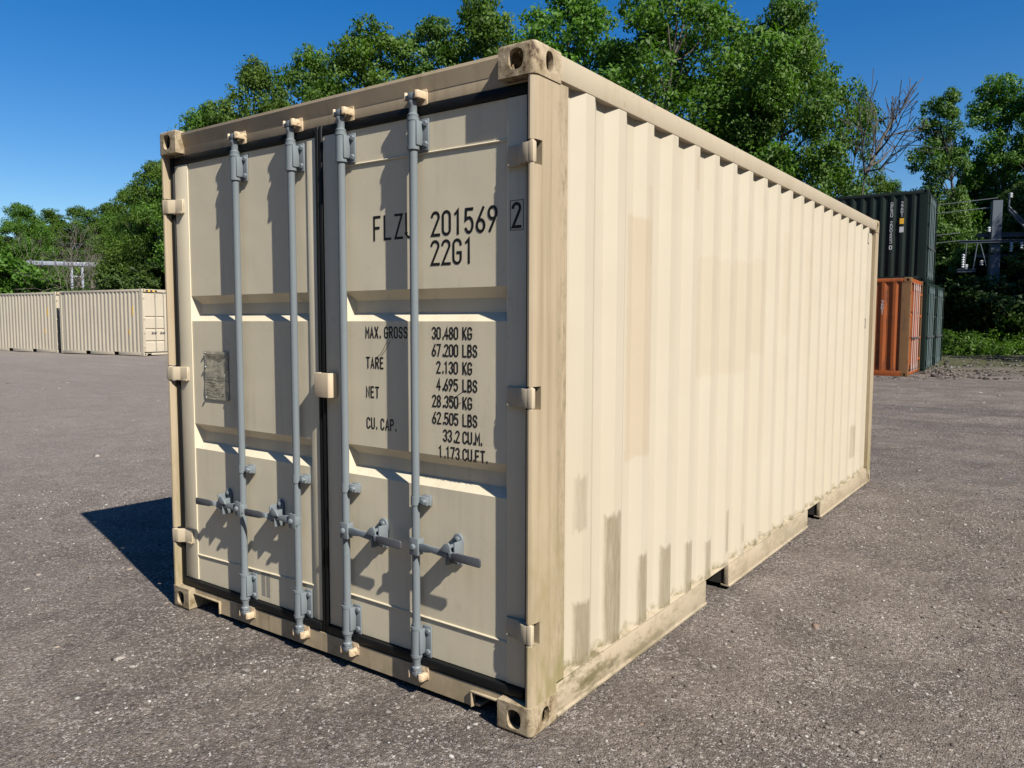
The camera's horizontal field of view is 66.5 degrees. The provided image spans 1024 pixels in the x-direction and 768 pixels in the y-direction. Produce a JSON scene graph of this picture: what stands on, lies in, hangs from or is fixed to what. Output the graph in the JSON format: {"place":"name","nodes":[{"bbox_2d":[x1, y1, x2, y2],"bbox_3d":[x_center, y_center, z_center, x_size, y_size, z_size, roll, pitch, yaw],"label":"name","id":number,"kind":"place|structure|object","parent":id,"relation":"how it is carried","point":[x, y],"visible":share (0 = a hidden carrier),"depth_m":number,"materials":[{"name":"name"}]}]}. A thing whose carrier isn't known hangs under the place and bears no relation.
{"place":"outdoors","nodes":[
{"label":"outdoors","id":0,"kind":"place"},
{"bbox_2d":[0,350,1023,767],"bbox_3d":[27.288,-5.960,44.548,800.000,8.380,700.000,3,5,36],"label":"ground","id":1,"kind":"structure","parent":0,"point":[38,454],"depth_m":3.89,"materials":[{"name":"grey asphalt"}]},
{"bbox_2d":[0,227,15,283],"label":"broadleaf tree","id":2,"kind":"object","parent":1,"relation":"on","point":[4,249],"visible":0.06,"depth_m":52.02,"materials":[{"name":"green plant"}]},
{"bbox_2d":[0,292,60,352],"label":"shipping container","id":3,"kind":"object","parent":1,"relation":"on","point":[29,321],"visible":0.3,"depth_m":38.25,"materials":[{"name":"beige metal"}]},
{"bbox_2d":[55,295,60,349],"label":"door","id":4,"kind":"structure","parent":3,"relation":"in","point":[57,296],"depth_m":37.32,"materials":[{"name":"beige paint"}]},
{"bbox_2d":[0,249,71,293],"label":"leafy shrub","id":5,"kind":"object","parent":1,"relation":"on","point":[7,265],"visible":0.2,"depth_m":44.92,"materials":[{"name":"green plant"}]},
{"bbox_2d":[1,270,74,293],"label":"leafy shrub","id":6,"kind":"object","parent":1,"relation":"on","point":[57,282],"visible":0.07,"depth_m":46.31,"materials":[{"name":"green plant"}]},
{"bbox_2d":[0,202,76,285],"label":"broadleaf tree","id":7,"kind":"object","parent":1,"relation":"on","point":[25,215],"visible":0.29,"depth_m":52.97,"materials":[{"name":"green plant"}]},
{"bbox_2d":[6,222,106,291],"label":"bare tree","id":8,"kind":"object","parent":1,"relation":"on","point":[79,279],"visible":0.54,"depth_m":46.35,"materials":[{"name":"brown plant"}]},
{"bbox_2d":[27,208,86,273],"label":"broadleaf tree","id":9,"kind":"object","parent":1,"relation":"on","point":[51,216],"visible":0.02,"depth_m":70.92,"materials":[{"name":"green plant"}]},
{"bbox_2d":[27,259,95,289],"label":"steel gantry","id":10,"kind":"object","parent":1,"relation":"on","point":[49,263],"visible":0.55,"depth_m":51.38,"materials":[{"name":"grey metal"}]},
{"bbox_2d":[21,232,112,285],"bbox_3d":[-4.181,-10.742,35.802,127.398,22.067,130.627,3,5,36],"label":"bare tree","id":11,"kind":"object","parent":1,"relation":"on","point":[77,270],"depth_m":65.65,"materials":[{"name":"plant"}]},
{"bbox_2d":[25,241,119,290],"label":"bare tree","id":12,"kind":"object","parent":1,"relation":"on","point":[70,268],"visible":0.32,"depth_m":46.24,"materials":[{"name":"plant"}]},
{"bbox_2d":[39,204,111,277],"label":"broadleaf tree","id":13,"kind":"object","parent":1,"relation":"on","point":[75,214],"visible":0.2,"depth_m":68.29,"materials":[{"name":"green plant"}]},
{"bbox_2d":[70,272,97,289],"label":"leafy shrub","id":14,"kind":"object","parent":1,"relation":"on","point":[89,285],"visible":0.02,"depth_m":54.77,"materials":[{"name":"green plant"}]},
{"bbox_2d":[71,201,146,257],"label":"broadleaf tree","id":15,"kind":"object","parent":1,"relation":"on","point":[104,206],"visible":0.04,"depth_m":72.26,"materials":[{"name":"green plant"}]},
{"bbox_2d":[59,289,166,355],"bbox_3d":[-17.971,-2.860,36.217,6.081,2.896,2.450,3,5,29],"label":"shipping container","id":16,"kind":"object","parent":1,"relation":"on","point":[127,322],"visible":0.55,"depth_m":34.72,"materials":[{"name":"beige metal"}]},
{"bbox_2d":[142,292,166,352],"bbox_3d":[-15.679,-2.699,34.258,0.104,2.646,1.223,3,5,29],"label":"door","id":17,"kind":"structure","parent":16,"relation":"in","point":[150,326],"depth_m":34.22,"materials":[{"name":"beige paint"}]},
{"bbox_2d":[77,187,155,287],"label":"broadleaf tree","id":18,"kind":"object","parent":1,"relation":"on","point":[105,218],"visible":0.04,"depth_m":54.51,"materials":[{"name":"green plant"}]},
{"bbox_2d":[72,267,164,290],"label":"leafy shrub","id":19,"kind":"object","parent":1,"relation":"on","point":[100,277],"visible":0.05,"depth_m":43.10,"materials":[{"name":"green plant"}]},
{"bbox_2d":[102,240,154,282],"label":"broadleaf tree","id":20,"kind":"object","parent":1,"relation":"on","point":[139,257],"visible":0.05,"depth_m":45.94,"materials":[{"name":"green plant"}]},
{"bbox_2d":[88,158,169,288],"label":"broadleaf tree","id":21,"kind":"object","parent":1,"relation":"on","point":[151,170],"visible":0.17,"depth_m":44.15,"materials":[{"name":"green plant"}]},
{"bbox_2d":[98,256,164,289],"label":"leafy shrub","id":22,"kind":"object","parent":1,"relation":"on","point":[145,277],"visible":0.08,"depth_m":41.62,"materials":[{"name":"green plant"}]},
{"bbox_2d":[127,102,234,274],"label":"broadleaf tree","id":23,"kind":"object","parent":1,"relation":"on","point":[196,118],"visible":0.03,"depth_m":42.02,"materials":[{"name":"green plant"}]},
{"bbox_2d":[183,53,294,130],"bbox_3d":[-12.895,-9.501,42.232,10.426,15.728,8.753,-1,5,-19],"label":"broadleaf tree","id":24,"kind":"object","parent":1,"relation":"on","point":[256,78],"visible":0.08,"depth_m":39.99,"materials":[{"name":"green plant"}]},
{"bbox_2d":[256,41,348,110],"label":"broadleaf tree","id":25,"kind":"object","parent":1,"relation":"on","point":[312,63],"visible":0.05,"depth_m":43.15,"materials":[{"name":"green plant"}]},
{"bbox_2d":[301,12,417,102],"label":"broadleaf tree","id":26,"kind":"object","parent":1,"relation":"on","point":[366,54],"visible":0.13,"depth_m":41.14,"materials":[{"name":"green plant"}]},
{"bbox_2d":[394,13,475,79],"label":"broadleaf tree","id":27,"kind":"object","parent":1,"relation":"on","point":[436,32],"visible":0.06,"depth_m":41.49,"materials":[{"name":"green plant"}]},
{"bbox_2d":[439,0,524,68],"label":"broadleaf tree","id":28,"kind":"object","parent":1,"relation":"on","point":[486,29],"visible":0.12,"depth_m":40.67,"materials":[{"name":"green plant"}]},
{"bbox_2d":[1,378,1019,759],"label":"stone chips","id":29,"kind":"object","parent":1,"relation":"on","point":[817,626],"visible":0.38,"depth_m":4.67,"materials":[{"name":"grey stone"}]},
{"bbox_2d":[160,39,878,737],"bbox_3d":[0.849,-0.179,6.017,2.450,2.591,6.081,3,5,36],"label":"shipping container","id":30,"kind":"object","parent":1,"relation":"on","point":[528,385],"visible":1,"depth_m":3.54,"materials":[{"name":"beige metal"}]},
{"bbox_2d":[162,127,325,630],"bbox_3d":[-1.370,-0.023,3.965,1.223,2.341,0.114,3,5,36],"label":"door","id":31,"kind":"structure","parent":30,"relation":"in","point":[200,204],"depth_m":3.94,"materials":[{"name":"paint"}]},
{"bbox_2d":[314,82,535,699],"bbox_3d":[-0.388,0.034,3.261,1.205,2.341,0.114,3,5,36],"label":"door","id":32,"kind":"structure","parent":30,"relation":"in","point":[475,398],"depth_m":3.21,"materials":[{"name":"paint"}]},
{"bbox_2d":[511,0,662,104],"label":"broadleaf tree","id":33,"kind":"object","parent":1,"relation":"on","point":[585,21],"visible":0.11,"depth_m":36.63,"materials":[{"name":"green plant"}]},
{"bbox_2d":[594,0,809,184],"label":"broadleaf tree","id":34,"kind":"object","parent":1,"relation":"on","point":[675,86],"visible":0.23,"depth_m":34.58,"materials":[{"name":"green plant"}]},
{"bbox_2d":[696,31,813,182],"bbox_3d":[11.711,-9.851,40.761,8.049,16.406,7.525,-1,5,-12],"label":"broadleaf tree","id":35,"kind":"object","parent":1,"relation":"on","point":[742,45],"visible":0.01,"depth_m":39.05,"materials":[{"name":"green plant"}]},
{"bbox_2d":[707,0,887,196],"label":"broadleaf tree","id":36,"kind":"object","parent":1,"relation":"on","point":[814,116],"visible":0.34,"depth_m":34.24,"materials":[{"name":"green plant"}]},
{"bbox_2d":[831,83,895,195],"bbox_3d":[16.531,-7.886,37.658,3.989,12.732,4.278,-1,5,-14],"label":"broadleaf tree","id":37,"kind":"object","parent":1,"relation":"on","point":[880,185],"visible":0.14,"depth_m":36.74,"materials":[{"name":"green plant"}]},
{"bbox_2d":[880,179,902,192],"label":"broadleaf tree","id":38,"kind":"object","parent":1,"relation":"on","point":[897,188],"depth_m":45.10,"materials":[{"name":"green plant"}]},
{"bbox_2d":[840,69,948,194],"bbox_3d":[16.075,-7.457,32.952,3.680,12.365,6.687,3,5,36],"label":"bare tree","id":39,"kind":"object","parent":1,"relation":"on","point":[892,119],"visible":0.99,"depth_m":32.97,"materials":[{"name":"brown plant"}]},
{"bbox_2d":[873,277,922,376],"bbox_3d":[8.524,-1.686,22.987,6.081,2.591,2.450,3,5,34],"label":"shipping container","id":40,"kind":"object","parent":1,"relation":"on","point":[898,326],"visible":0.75,"depth_m":20.61,"materials":[{"name":"orange metal"}]},
{"bbox_2d":[908,283,915,371],"bbox_3d":[10.656,-1.511,20.850,0.104,2.341,1.223,3,5,34],"label":"door","id":41,"kind":"structure","parent":40,"relation":"in","point":[912,283],"depth_m":20.91,"materials":[{"name":"orange paint"}]},
{"bbox_2d":[913,286,921,369],"bbox_3d":[11.327,-1.587,21.859,0.104,2.341,1.197,3,5,34],"label":"door","id":42,"kind":"structure","parent":40,"relation":"in","point":[920,316],"depth_m":22.24,"materials":[{"name":"orange paint"}]},
{"bbox_2d":[919,282,936,371],"bbox_3d":[10.009,-1.837,24.991,6.081,2.591,2.450,3,5,34],"label":"shipping container","id":43,"kind":"object","parent":1,"relation":"on","point":[928,325],"visible":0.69,"depth_m":22.89,"materials":[{"name":"green metal"}]},
{"bbox_2d":[832,189,937,284],"bbox_3d":[9.959,-4.433,24.831,6.081,2.591,2.450,3,5,34],"label":"shipping container","id":44,"kind":"object","parent":43,"relation":"on","point":[907,220],"visible":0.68,"depth_m":22.62,"materials":[{"name":"green metal"}]},
{"bbox_2d":[925,196,931,278],"bbox_3d":[12.088,-4.259,22.696,0.104,2.341,1.223,3,5,34],"label":"door","id":45,"kind":"structure","parent":44,"relation":"in","point":[929,196],"depth_m":22.78,"materials":[{"name":"green paint"}]},
{"bbox_2d":[931,205,937,280],"bbox_3d":[12.765,-4.335,23.700,0.104,2.341,1.197,3,5,34],"label":"door","id":46,"kind":"structure","parent":44,"relation":"in","point":[936,205],"depth_m":24.11,"materials":[{"name":"green paint"}]},
{"bbox_2d":[924,287,930,366],"bbox_3d":[12.137,-1.662,22.856,0.104,2.341,1.223,3,5,34],"label":"door","id":47,"kind":"structure","parent":43,"relation":"in","point":[928,287],"depth_m":22.93,"materials":[{"name":"teal paint"}]},
{"bbox_2d":[930,289,935,364],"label":"door","id":48,"kind":"structure","parent":43,"relation":"in","point":[933,289],"depth_m":24.27,"materials":[{"name":"teal paint"}]},
{"bbox_2d":[910,184,961,249],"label":"broadleaf tree","id":49,"kind":"object","parent":1,"relation":"on","point":[943,208],"depth_m":42.70,"materials":[{"name":"green plant"}]},
{"bbox_2d":[933,285,944,365],"bbox_3d":[11.396,-1.994,27.065,6.081,2.591,2.450,3,5,34],"label":"shipping container","id":50,"kind":"object","parent":1,"relation":"on","point":[939,325],"visible":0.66,"depth_m":25.37,"materials":[{"name":"green metal"}]},
{"bbox_2d":[934,290,938,363],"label":"door","id":51,"kind":"structure","parent":50,"relation":"in","point":[937,290],"depth_m":25.04,"materials":[{"name":"teal paint"}]},
{"bbox_2d":[939,299,943,353],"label":"door","id":52,"kind":"structure","parent":50,"relation":"in","point":[942,299],"depth_m":26.37,"materials":[{"name":"teal paint"}]},
{"bbox_2d":[936,219,951,253],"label":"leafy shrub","id":53,"kind":"object","parent":1,"relation":"on","point":[943,246],"visible":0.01,"depth_m":40.35,"materials":[{"name":"green plant"}]},
{"bbox_2d":[904,85,985,316],"bbox_3d":[21.264,-7.964,38.098,4.627,12.998,5.716,0,4,3],"label":"broadleaf tree","id":54,"kind":"object","parent":1,"relation":"on","point":[941,161],"visible":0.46,"depth_m":37.92,"materials":[{"name":"green plant"}]},
{"bbox_2d":[875,353,1023,379],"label":"rubble","id":55,"kind":"object","parent":1,"relation":"on","point":[947,366],"visible":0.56,"depth_m":22.79,"materials":[{"name":"stone"}]},
{"bbox_2d":[939,171,999,224],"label":"broadleaf tree","id":56,"kind":"object","parent":1,"relation":"on","point":[973,193],"visible":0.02,"depth_m":41.29,"materials":[{"name":"green plant"}]},
{"bbox_2d":[935,251,1015,332],"bbox_3d":[21.272,-3.581,37.769,6.715,5.624,5.840,-4,6,-44],"label":"leafy shrub","id":57,"kind":"object","parent":1,"relation":"on","point":[939,264],"visible":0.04,"depth_m":36.18,"materials":[{"name":"green plant"}]},
{"bbox_2d":[935,231,1023,343],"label":"leafy shrub","id":58,"kind":"object","parent":1,"relation":"on","point":[979,296],"visible":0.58,"depth_m":33.82,"materials":[{"name":"green plant"}]},
{"bbox_2d":[935,219,1023,330],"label":"leafy shrub","id":59,"kind":"object","parent":1,"relation":"on","point":[1003,267],"visible":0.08,"depth_m":35.64,"materials":[{"name":"green plant"}]},
{"bbox_2d":[942,327,1023,355],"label":"ground cover","id":60,"kind":"object","parent":1,"relation":"on","point":[997,342],"visible":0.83,"depth_m":30.72,"materials":[{"name":"green plant"}]},
{"bbox_2d":[943,72,1023,239],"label":"broadleaf tree","id":61,"kind":"object","parent":1,"relation":"on","point":[1002,117],"visible":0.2,"depth_m":39.83,"materials":[{"name":"green plant"}]},
{"bbox_2d":[957,193,1023,332],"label":"power line mast","id":62,"kind":"object","parent":1,"relation":"on","point":[995,234],"visible":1,"depth_m":34.23,"materials":[{"name":"grey metal"}]},
{"bbox_2d":[71,207,990,254],"bbox_3d":[-5.437,-8.080,45.155,57.221,1.237,0.033,2,5,22],"label":"overhead wire","id":63,"kind":"object","parent":62,"relation":"attached to","point":[938,213],"visible":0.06,"depth_m":34.78,"materials":[{"name":"grey metal"}]},
{"bbox_2d":[69,197,997,244],"bbox_3d":[-5.221,-8.572,45.210,57.550,1.264,0.033,2,5,22],"label":"overhead wire","id":64,"kind":"object","parent":62,"relation":"attached to","point":[938,204],"visible":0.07,"depth_m":34.96,"materials":[{"name":"grey metal"}]},
{"bbox_2d":[975,180,1023,300],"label":"broadleaf tree","id":65,"kind":"object","parent":1,"relation":"on","point":[1018,196],"visible":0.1,"depth_m":37.03,"materials":[{"name":"green plant"}]},
{"bbox_2d":[979,93,1023,231],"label":"broadleaf tree","id":66,"kind":"object","parent":1,"relation":"on","point":[1007,161],"visible":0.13,"depth_m":38.64,"materials":[{"name":"green plant"}]},
{"bbox_2d":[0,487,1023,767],"bbox_3d":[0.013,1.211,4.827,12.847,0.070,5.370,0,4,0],"label":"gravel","id":67,"kind":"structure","parent":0,"point":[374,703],"depth_m":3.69,"materials":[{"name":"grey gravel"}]},
{"bbox_2d":[0,0,1023,260],"label":"sky","id":68,"kind":"structure","parent":0,"point":[89,89],"materials":[{"name":"blue"}]}
]}

